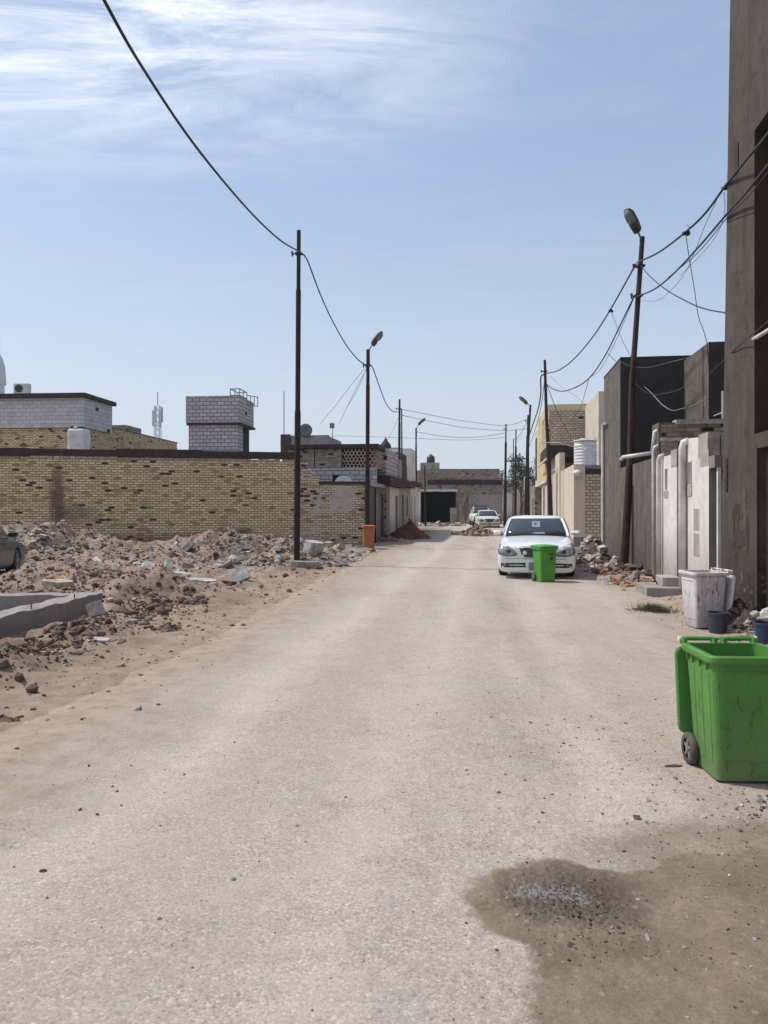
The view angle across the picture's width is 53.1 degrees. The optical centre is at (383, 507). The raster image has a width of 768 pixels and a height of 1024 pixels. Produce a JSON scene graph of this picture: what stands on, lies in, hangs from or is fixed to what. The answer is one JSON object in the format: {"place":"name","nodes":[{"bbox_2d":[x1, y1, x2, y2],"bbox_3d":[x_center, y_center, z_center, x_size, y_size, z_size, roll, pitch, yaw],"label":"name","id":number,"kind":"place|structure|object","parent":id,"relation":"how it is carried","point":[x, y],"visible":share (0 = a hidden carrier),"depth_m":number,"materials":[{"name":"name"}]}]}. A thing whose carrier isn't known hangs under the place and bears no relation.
{"place":"outdoors","nodes":[
{"label":"outdoors","id":0,"kind":"place"},
{"bbox_2d":[0,392,177,459],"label":"block house","id":1,"kind":"structure","parent":0,"point":[38,420],"depth_m":42.21,"materials":[{"name":"white brick"}]},
{"bbox_2d":[14,383,30,392],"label":"air conditioner","id":2,"kind":"object","parent":1,"relation":"on","point":[22,387],"visible":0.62,"depth_m":42.34,"materials":[{"name":"white plastic"}]},
{"bbox_2d":[186,388,257,460],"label":"block tower","id":3,"kind":"structure","parent":0,"point":[219,423],"depth_m":44.21,"materials":[{"name":"brick"}]},
{"bbox_2d":[243,428,248,460],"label":"dark doorway","id":4,"kind":"structure","parent":3,"relation":"in","point":[245,431],"depth_m":46.20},
{"bbox_2d":[0,0,729,483],"label":"sky","id":5,"kind":"structure","parent":0,"point":[458,179],"materials":[{"name":"blue"}]},
{"bbox_2d":[0,523,767,1023],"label":"road","id":6,"kind":"structure","parent":0,"point":[64,959],"depth_m":3.96,"materials":[{"name":"stone"}]},
{"bbox_2d":[0,714,23,722],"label":"clod heap","id":7,"kind":"object","parent":6,"relation":"on","point":[4,718],"visible":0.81,"depth_m":6.03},
{"bbox_2d":[469,506,488,525],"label":"pickup truck","id":8,"kind":"object","parent":6,"relation":"on","point":[474,510],"visible":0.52,"depth_m":68.75,"materials":[{"name":"white paint"}]},
{"bbox_2d":[475,510,500,527],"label":"parked car","id":9,"kind":"object","parent":6,"relation":"on","point":[487,518],"visible":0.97,"depth_m":61.42,"materials":[{"name":"white paint"}]},
{"bbox_2d":[519,396,530,514],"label":"street lamp","id":10,"kind":"object","parent":6,"relation":"on","point":[523,400],"visible":0.98,"depth_m":51.93,"materials":[{"name":"metal"}]},
{"bbox_2d":[494,515,579,575],"bbox_3d":[3.947,0.922,19.898,2.120,1.425,4.831,0,0,11],"label":"parked car","id":11,"kind":"object","parent":6,"relation":"on","point":[522,534],"visible":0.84,"depth_m":18.08,"materials":[{"name":"white paint"}]},
{"bbox_2d":[530,544,558,581],"bbox_3d":[3.544,1.234,16.967,0.462,0.819,0.523,0,0,-16],"label":"wheelie bin","id":12,"kind":"object","parent":6,"relation":"on","point":[544,558],"visible":1,"depth_m":16.79,"materials":[{"name":"plastic"}]},
{"bbox_2d":[511,878,593,910],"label":"puddle","id":13,"kind":"object","parent":6,"relation":"on","point":[543,892],"visible":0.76,"depth_m":3.30,"materials":[{"name":"liquid"}]},
{"bbox_2d":[598,574,654,587],"bbox_3d":[5.350,1.601,16.600,1.425,0.343,2.551,0,0,0],"label":"debris heap","id":14,"kind":"object","parent":6,"relation":"on","point":[629,580],"visible":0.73,"depth_m":16.39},
{"bbox_2d":[631,601,681,613],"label":"grass","id":15,"kind":"structure","parent":6,"relation":"on","point":[654,607],"depth_m":12.14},
{"bbox_2d":[665,764,682,766],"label":"concrete fragment","id":16,"kind":"object","parent":6,"relation":"on","point":[674,765],"visible":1,"depth_m":4.84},
{"bbox_2d":[674,636,767,780],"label":"wheelie bin","id":17,"kind":"object","parent":6,"relation":"on","point":[722,700],"visible":1,"depth_m":4.55,"materials":[{"name":"green plastic"}]},
{"bbox_2d":[723,597,767,635],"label":"debris heap","id":18,"kind":"object","parent":6,"relation":"on","point":[740,618],"visible":0.42,"depth_m":10.28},
{"bbox_2d":[749,607,767,620],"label":"cloth bundle","id":19,"kind":"object","parent":18,"relation":"on","point":[762,614],"visible":1,"depth_m":9.68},
{"bbox_2d":[0,520,767,732],"bbox_3d":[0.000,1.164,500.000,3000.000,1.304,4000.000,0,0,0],"label":"ground","id":20,"kind":"structure","parent":0,"point":[61,691],"depth_m":13.22,"materials":[{"name":"soil"}]},
{"bbox_2d":[0,355,5,393],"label":"minaret","id":21,"kind":"object","parent":20,"relation":"on","point":[2,378],"visible":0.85,"depth_m":279.09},
{"bbox_2d":[0,527,24,572],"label":"parked car","id":22,"kind":"object","parent":20,"relation":"on","point":[12,554],"visible":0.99,"depth_m":17.73,"materials":[{"name":"metal"}]},
{"bbox_2d":[0,592,101,637],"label":"concrete foundation","id":23,"kind":"object","parent":20,"relation":"on","point":[24,611],"visible":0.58,"depth_m":10.75,"materials":[{"name":"concrete"}]},
{"bbox_2d":[41,579,73,587],"bbox_3d":[-5.608,1.304,13.211,0.529,0.090,0.318,3,5,-6],"label":"concrete fragment","id":24,"kind":"object","parent":20,"relation":"on","point":[58,583],"visible":1,"depth_m":13.12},
{"bbox_2d":[65,426,93,456],"bbox_3d":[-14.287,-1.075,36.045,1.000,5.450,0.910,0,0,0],"label":"water tank","id":25,"kind":"object","parent":20,"relation":"on","point":[78,437],"visible":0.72,"depth_m":35.59,"materials":[{"name":"white plastic"}]},
{"bbox_2d":[85,600,105,616],"bbox_3d":[-4.098,1.447,10.905,0.229,0.220,0.042,-19,-22,-22],"label":"concrete fragment","id":26,"kind":"object","parent":20,"relation":"on","point":[95,608],"visible":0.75,"depth_m":10.89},
{"bbox_2d":[86,637,110,642],"bbox_3d":[-3.398,1.578,9.148,0.275,0.030,0.185,3,4,-6],"label":"concrete fragment","id":27,"kind":"object","parent":20,"relation":"on","point":[103,639],"visible":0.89,"depth_m":9.11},
{"bbox_2d":[0,562,291,714],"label":"soil clods","id":28,"kind":"object","parent":20,"relation":"on","point":[164,609],"visible":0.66,"depth_m":11.30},
{"bbox_2d":[0,448,293,542],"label":"brick wall","id":29,"kind":"structure","parent":20,"relation":"on","point":[165,496],"depth_m":31.57,"materials":[{"name":"brick"}]},
{"bbox_2d":[141,561,157,568],"bbox_3d":[-6.013,1.598,20.004,0.584,0.100,0.555,21,17,-33],"label":"concrete fragment","id":30,"kind":"object","parent":20,"relation":"on","point":[149,565],"visible":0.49,"depth_m":19.93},
{"bbox_2d":[152,392,162,438],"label":"cell tower","id":31,"kind":"structure","parent":20,"relation":"on","point":[155,416],"depth_m":229.18,"materials":[{"name":"metal"}]},
{"bbox_2d":[145,622,191,632],"bbox_3d":[-2.888,1.629,10.350,0.631,0.184,0.765,0,0,0],"label":"clod heap","id":32,"kind":"object","parent":20,"relation":"on","point":[168,627],"visible":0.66,"depth_m":10.28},
{"bbox_2d":[1,520,376,592],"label":"rubble","id":33,"kind":"object","parent":20,"relation":"on","point":[232,559],"visible":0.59,"depth_m":23.26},
{"bbox_2d":[189,577,215,582],"bbox_3d":[-3.771,1.538,15.980,0.563,0.080,0.366,4,5,-11],"label":"concrete fragment","id":34,"kind":"object","parent":20,"relation":"on","point":[204,580],"visible":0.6,"depth_m":15.90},
{"bbox_2d":[227,564,250,580],"bbox_3d":[-3.195,1.491,16.896,0.440,0.350,0.109,-22,-28,-16],"label":"concrete fragment","id":35,"kind":"object","parent":20,"relation":"on","point":[241,573],"visible":0.81,"depth_m":16.86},
{"bbox_2d":[291,230,301,560],"bbox_3d":[-2.506,-3.085,22.000,0.308,9.690,0.186,0,0,0],"label":"utility pole","id":36,"kind":"object","parent":20,"relation":"on","point":[297,445],"visible":0.94,"depth_m":21.94,"materials":[{"name":"black metal"}]},
{"bbox_2d":[102,0,299,252],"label":"power cable","id":37,"kind":"object","parent":36,"relation":"attached to","point":[163,99],"visible":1,"depth_m":10.63,"materials":[{"name":"rubber"}]},
{"bbox_2d":[300,251,365,364],"bbox_3d":[-1.657,-6.540,26.614,0.274,1.512,9.549,0,0,10],"label":"power cable","id":38,"kind":"object","parent":36,"relation":"attached to","point":[327,309],"visible":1,"depth_m":25.43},
{"bbox_2d":[290,561,320,567],"bbox_3d":[-2.092,1.518,20.394,0.860,0.160,0.273,2,3,6],"label":"concrete fragment","id":39,"kind":"object","parent":20,"relation":"on","point":[307,564],"visible":0.98,"depth_m":20.29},
{"bbox_2d":[303,540,323,554],"bbox_3d":[-2.130,1.253,23.217,0.611,0.450,0.446,7,9,-23],"label":"concrete fragment","id":40,"kind":"object","parent":20,"relation":"on","point":[311,547],"visible":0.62,"depth_m":23.04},
{"bbox_2d":[300,463,364,544],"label":"brick wall","id":41,"kind":"structure","parent":20,"relation":"on","point":[333,511],"depth_m":32.98,"materials":[{"name":"beige brick"}]},
{"bbox_2d":[287,444,392,483],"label":"screen house","id":42,"kind":"structure","parent":20,"relation":"on","point":[323,462],"depth_m":37.35,"materials":[{"name":"grey brick"}]},
{"bbox_2d":[281,434,340,460],"bbox_3d":[-3.789,-1.025,40.634,2.450,5.350,3.620,0,0,8],"label":"roof room","id":43,"kind":"object","parent":42,"relation":"on","point":[287,439],"visible":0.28,"depth_m":38.96,"materials":[{"name":"concrete"}]},
{"bbox_2d":[281,434,290,451],"bbox_3d":[-5.001,-3.125,39.040,0.500,1.150,0.120,0,0,8],"label":"dark door","id":44,"kind":"structure","parent":43,"relation":"in","point":[285,438],"depth_m":38.99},
{"bbox_2d":[301,424,311,436],"bbox_3d":[-3.961,-3.880,38.765,0.501,0.680,0.474,0,0,43],"label":"satellite dish","id":45,"kind":"object","parent":43,"relation":"attached to","point":[306,430],"visible":0.88,"depth_m":38.80,"materials":[{"name":"metal"}]},
{"bbox_2d":[330,423,334,443],"bbox_3d":[-2.573,-3.225,38.400,0.305,1.950,0.120,0,0,0],"label":"antenna mast","id":46,"kind":"object","parent":42,"relation":"on","point":[332,425],"visible":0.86,"depth_m":38.37,"materials":[{"name":"metal"}]},
{"bbox_2d":[335,475,351,480],"bbox_3d":[-1.928,-1.375,37.266,0.840,0.410,0.520,0,0,8],"label":"water tank","id":47,"kind":"object","parent":42,"relation":"on","point":[343,478],"visible":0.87,"depth_m":37.01,"materials":[{"name":"white plastic"}]},
{"bbox_2d":[361,525,374,547],"bbox_3d":[-0.624,1.171,30.619,0.525,0.919,0.594,0,0,-8],"label":"wheelie bin","id":48,"kind":"object","parent":20,"relation":"on","point":[368,531],"visible":0.94,"depth_m":30.40,"materials":[{"name":"orange plastic"}]},
{"bbox_2d":[363,331,382,524],"bbox_3d":[-0.433,-2.666,31.326,0.853,8.957,0.324,0,0,22],"label":"street lamp","id":49,"kind":"object","parent":20,"relation":"on","point":[377,338],"visible":0.98,"depth_m":31.33,"materials":[{"name":"black metal"}]},
{"bbox_2d":[371,365,394,411],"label":"power cable","id":50,"kind":"object","parent":49,"relation":"attached to","point":[380,388],"visible":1,"depth_m":36.37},
{"bbox_2d":[342,448,405,534],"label":"row house","id":51,"kind":"structure","parent":20,"relation":"on","point":[389,475],"depth_m":40.88,"materials":[{"name":"white paint"}]},
{"bbox_2d":[381,438,397,448],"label":"roof finial","id":52,"kind":"object","parent":51,"relation":"on","point":[387,445],"visible":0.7,"depth_m":59.70,"materials":[{"name":"grey paint"}]},
{"bbox_2d":[370,482,385,541],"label":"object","id":53,"kind":"structure","parent":20,"relation":"on","point":[377,505],"depth_m":37.18,"materials":[{"name":"grey paint"}]},
{"bbox_2d":[377,494,380,539],"bbox_3d":[-0.358,0.475,37.531,0.040,2.250,2.595,0,0,8],"label":"door","id":54,"kind":"structure","parent":53,"relation":"in","point":[378,495],"depth_m":37.99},
{"bbox_2d":[378,535,407,541],"bbox_3d":[0.200,1.573,38.000,2.306,0.387,3.061,0,0,0],"label":"debris heap","id":55,"kind":"object","parent":20,"relation":"on","point":[387,538],"visible":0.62,"depth_m":37.65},
{"bbox_2d":[396,399,400,451],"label":"utility pole","id":56,"kind":"object","parent":20,"relation":"on","point":[399,436],"visible":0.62,"depth_m":45.95,"materials":[{"name":"black"}]},
{"bbox_2d":[401,410,402,453],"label":"utility pole","id":57,"kind":"object","parent":20,"relation":"on","point":[401,435],"visible":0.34,"depth_m":48.96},
{"bbox_2d":[394,452,414,527],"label":"row house","id":58,"kind":"structure","parent":20,"relation":"on","point":[404,505],"depth_m":48.02,"materials":[{"name":"grey paint"}]},
{"bbox_2d":[390,518,431,539],"bbox_3d":[1.350,1.169,40.500,3.074,1.152,3.316,0,0,0],"label":"soil heap","id":59,"kind":"object","parent":20,"relation":"on","point":[409,530],"visible":0.73,"depth_m":39.90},
{"bbox_2d":[415,418,425,481],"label":"street lamp","id":60,"kind":"object","parent":20,"relation":"on","point":[421,421],"visible":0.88,"depth_m":61.95,"materials":[{"name":"metal"}]},
{"bbox_2d":[424,466,425,525],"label":"utility pole","id":61,"kind":"object","parent":20,"relation":"on","point":[425,491],"visible":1,"depth_m":65.95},
{"bbox_2d":[418,520,465,526],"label":"debris heap","id":62,"kind":"object","parent":20,"relation":"on","point":[437,523],"visible":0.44,"depth_m":67.35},
{"bbox_2d":[450,508,456,523],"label":"door panel","id":63,"kind":"structure","parent":20,"relation":"on","point":[453,515],"depth_m":75.06,"materials":[{"name":"metal"}]},
{"bbox_2d":[417,463,502,523],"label":"garage house","id":64,"kind":"structure","parent":20,"relation":"on","point":[444,487],"depth_m":76.00,"materials":[{"name":"concrete"}]},
{"bbox_2d":[427,454,434,462],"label":"water tank","id":65,"kind":"object","parent":64,"relation":"on","point":[430,458],"visible":0.89,"depth_m":78.27,"materials":[{"name":"black plastic"}]},
{"bbox_2d":[459,491,477,523],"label":"timber props","id":66,"kind":"object","parent":20,"relation":"on","point":[461,506],"visible":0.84,"depth_m":75.00,"materials":[{"name":"brown wood"}]},
{"bbox_2d":[450,525,502,536],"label":"brick heap","id":67,"kind":"object","parent":20,"relation":"on","point":[477,530],"visible":0.88,"depth_m":44.80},
{"bbox_2d":[503,424,506,525],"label":"utility pole","id":68,"kind":"object","parent":20,"relation":"on","point":[505,494],"visible":0.9,"depth_m":65.91,"materials":[{"name":"black wood"}]},
{"bbox_2d":[363,436,494,439],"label":"power cable","id":69,"kind":"object","parent":68,"relation":"attached to","point":[422,438],"visible":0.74,"depth_m":62.14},
{"bbox_2d":[402,415,521,430],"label":"power cable","id":70,"kind":"object","parent":68,"relation":"attached to","point":[456,426],"visible":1,"depth_m":53.79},
{"bbox_2d":[401,409,526,425],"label":"power cable","id":71,"kind":"object","parent":68,"relation":"attached to","point":[466,421],"visible":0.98,"depth_m":56.75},
{"bbox_2d":[504,458,525,466],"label":"cross beam","id":72,"kind":"structure","parent":68,"relation":"attached to","point":[521,459],"depth_m":61.12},
{"bbox_2d":[502,484,521,519],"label":"house","id":73,"kind":"structure","parent":20,"relation":"on","point":[509,506],"depth_m":95.92,"materials":[{"name":"white paint"}]},
{"bbox_2d":[512,438,513,516],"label":"utility pole","id":74,"kind":"object","parent":20,"relation":"on","point":[513,480],"visible":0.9,"depth_m":83.95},
{"bbox_2d":[514,430,516,515],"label":"utility pole","id":75,"kind":"object","parent":20,"relation":"on","point":[515,497],"visible":0.91,"depth_m":73.92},
{"bbox_2d":[499,453,534,515],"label":"tree","id":76,"kind":"object","parent":20,"relation":"on","point":[521,470],"visible":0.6,"depth_m":87.87,"materials":[{"name":"green plant"}]},
{"bbox_2d":[524,415,528,514],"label":"utility pole","id":77,"kind":"object","parent":20,"relation":"on","point":[525,502],"visible":0.58,"depth_m":56.91,"materials":[{"name":"black wood"}]},
{"bbox_2d":[522,478,534,514],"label":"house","id":78,"kind":"structure","parent":20,"relation":"on","point":[523,496],"depth_m":92.32,"materials":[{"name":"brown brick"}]},
{"bbox_2d":[524,473,541,514],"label":"unfinished house","id":79,"kind":"structure","parent":20,"relation":"on","point":[535,500],"depth_m":56.63,"materials":[{"name":"brown brick"}]},
{"bbox_2d":[541,360,552,515],"bbox_3d":[7.652,-2.624,36.000,0.630,8.555,0.260,0,0,0],"label":"utility pole","id":80,"kind":"object","parent":20,"relation":"on","point":[549,489],"visible":0.88,"depth_m":35.93,"materials":[{"name":"black"}]},
{"bbox_2d":[529,374,543,434],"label":"power cable","id":81,"kind":"object","parent":80,"relation":"attached to","point":[539,401],"visible":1,"depth_m":41.51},
{"bbox_2d":[547,386,570,437],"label":"power cable","id":82,"kind":"object","parent":80,"relation":"attached to","point":[557,411],"visible":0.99,"depth_m":36.24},
{"bbox_2d":[535,404,586,486],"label":"balcony house","id":83,"kind":"structure","parent":20,"relation":"on","point":[540,475],"depth_m":49.47,"materials":[{"name":"yellow paint"}]},
{"bbox_2d":[537,391,603,546],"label":"brick house","id":84,"kind":"structure","parent":20,"relation":"on","point":[576,495],"depth_m":35.03,"materials":[{"name":"beige paint"}]},
{"bbox_2d":[542,438,596,464],"bbox_3d":[7.922,-2.320,32.280,2.391,1.220,1.024,0,0,-26],"label":"water tank","id":85,"kind":"object","parent":84,"relation":"on","point":[585,451],"visible":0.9,"depth_m":32.19,"materials":[{"name":"plastic"}]},
{"bbox_2d":[574,534,619,567],"bbox_3d":[6.046,1.275,22.600,2.102,0.967,3.827,0,0,0],"label":"rubble heap","id":86,"kind":"object","parent":20,"relation":"on","point":[591,551],"visible":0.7,"depth_m":21.92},
{"bbox_2d":[584,562,651,575],"bbox_3d":[5.961,1.577,19.000,1.738,0.420,3.302,0,0,0],"label":"rubble heap","id":87,"kind":"object","parent":20,"relation":"on","point":[620,568],"visible":0.71,"depth_m":18.60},
{"bbox_2d":[620,208,644,563],"bbox_3d":[6.467,-3.019,19.880,0.649,9.350,0.456,0,0,0],"label":"street lamp","id":88,"kind":"object","parent":20,"relation":"on","point":[632,219],"visible":0.94,"depth_m":19.93,"materials":[{"name":"black metal"}]},
{"bbox_2d":[546,295,634,391],"bbox_3d":[7.271,-5.248,27.885,0.520,1.091,16.250,0,0,4],"label":"power cable","id":89,"kind":"object","parent":88,"relation":"attached to","point":[606,352],"visible":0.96,"depth_m":24.44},
{"bbox_2d":[545,263,636,373],"bbox_3d":[7.204,-6.075,27.890,0.385,0.431,16.241,0,0,4],"label":"power cable","id":90,"kind":"object","parent":88,"relation":"attached to","point":[610,310],"visible":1,"depth_m":24.36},
{"bbox_2d":[591,303,631,376],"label":"power cable","id":91,"kind":"object","parent":88,"relation":"attached to","point":[616,339],"visible":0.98,"depth_m":22.56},
{"bbox_2d":[629,374,692,394],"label":"power cable","id":92,"kind":"object","parent":88,"relation":"attached to","point":[663,393],"visible":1,"depth_m":20.10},
{"bbox_2d":[640,265,724,312],"bbox_3d":[5.977,-4.658,16.008,0.119,3.160,7.701,0,0,9],"label":"power cable","id":93,"kind":"object","parent":88,"relation":"attached to","point":[680,297],"visible":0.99,"depth_m":14.75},
{"bbox_2d":[621,459,651,570],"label":"courtyard wall","id":94,"kind":"structure","parent":20,"relation":"on","point":[640,549],"depth_m":18.84,"materials":[{"name":"grey paint"}]},
{"bbox_2d":[601,355,690,560],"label":"grey house","id":95,"kind":"structure","parent":20,"relation":"on","point":[650,409],"depth_m":21.73,"materials":[{"name":"paint"}]},
{"bbox_2d":[621,357,690,367],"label":"power cable","id":96,"kind":"object","parent":95,"relation":"attached to","point":[657,365],"visible":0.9,"depth_m":21.19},
{"bbox_2d":[607,352,708,410],"bbox_3d":[7.388,-3.673,21.388,0.180,2.325,5.300,0,0,-11],"label":"power cable","id":97,"kind":"object","parent":95,"relation":"attached to","point":[658,400],"visible":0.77,"depth_m":20.40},
{"bbox_2d":[636,572,681,596],"bbox_3d":[5.312,1.488,14.812,0.680,0.425,1.100,0,0,8],"label":"doorstep","id":98,"kind":"object","parent":20,"relation":"on","point":[663,585],"visible":0.78,"depth_m":14.53,"materials":[{"name":"white paint"}]},
{"bbox_2d":[619,429,722,587],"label":"courtyard wall","id":99,"kind":"structure","parent":20,"relation":"on","point":[689,476],"depth_m":14.24,"materials":[{"name":"white paint"}]},
{"bbox_2d":[652,419,722,578],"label":"brick outbuilding","id":100,"kind":"structure","parent":20,"relation":"on","point":[670,436],"depth_m":16.70,"materials":[{"name":"grey paint"}]},
{"bbox_2d":[678,567,735,627],"bbox_3d":[4.513,1.269,10.754,0.603,0.815,0.530,0,0,-4],"label":"wheelie bin","id":101,"kind":"object","parent":20,"relation":"on","point":[705,591],"visible":0.82,"depth_m":10.54,"materials":[{"name":"white plastic"}]},
{"bbox_2d":[706,611,728,633],"bbox_3d":[4.452,1.536,10.250,0.291,0.270,0.286,0,0,0],"label":"bucket","id":102,"kind":"object","parent":20,"relation":"on","point":[717,622],"visible":1,"depth_m":10.15,"materials":[{"name":"grey plastic"}]},
{"bbox_2d":[722,0,767,620],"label":"brown building","id":103,"kind":"structure","parent":20,"relation":"on","point":[745,500],"depth_m":10.90,"materials":[{"name":"paint"}]},
{"bbox_2d":[635,163,767,296],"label":"power cable","id":104,"kind":"object","parent":103,"relation":"attached to","point":[731,208],"visible":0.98,"depth_m":12.31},
{"bbox_2d":[637,132,767,262],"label":"power cable","id":105,"kind":"object","parent":103,"relation":"attached to","point":[687,231],"visible":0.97,"depth_m":12.49,"materials":[{"name":"rubber"}]},
{"bbox_2d":[651,200,716,301],"bbox_3d":[6.234,-5.129,16.280,0.275,0.394,7.090,0,0,9],"label":"power cable","id":106,"kind":"object","parent":105,"relation":"hanging from","point":[693,254],"visible":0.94,"depth_m":14.77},
{"bbox_2d":[680,194,724,275],"bbox_3d":[6.030,-5.009,14.427,0.226,0.169,4.193,0,0,12],"label":"power cable","id":107,"kind":"object","parent":106,"relation":"attached to","point":[711,242],"visible":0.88,"depth_m":14.45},
{"bbox_2d":[671,172,767,274],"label":"power cable","id":108,"kind":"object","parent":103,"relation":"attached to","point":[728,216],"visible":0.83,"depth_m":11.51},
{"bbox_2d":[708,321,767,374],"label":"power cable","id":109,"kind":"object","parent":103,"relation":"attached to","point":[741,343],"visible":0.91,"depth_m":10.86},
{"bbox_2d":[685,235,709,375],"bbox_3d":[6.996,-4.350,17.044,0.082,2.356,3.592,0,0,31],"label":"power cable","id":110,"kind":"object","parent":109,"relation":"attached to","point":[696,304],"visible":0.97,"depth_m":16.88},
{"bbox_2d":[753,621,767,644],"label":"bucket","id":111,"kind":"object","parent":20,"relation":"on","point":[761,630],"visible":0.94,"depth_m":9.13,"materials":[{"name":"blue plastic"}]},
{"bbox_2d":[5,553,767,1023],"bbox_3d":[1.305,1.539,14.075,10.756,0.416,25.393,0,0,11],"label":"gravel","id":112,"kind":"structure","parent":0,"point":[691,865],"depth_m":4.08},
{"bbox_2d":[389,448,421,526],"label":"row house","id":113,"kind":"structure","parent":0,"point":[409,453],"depth_m":52.76,"materials":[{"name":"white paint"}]},
{"bbox_2d":[684,342,724,418],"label":"roof block","id":114,"kind":"structure","parent":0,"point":[704,384],"depth_m":19.30,"materials":[{"name":"grey paint"}]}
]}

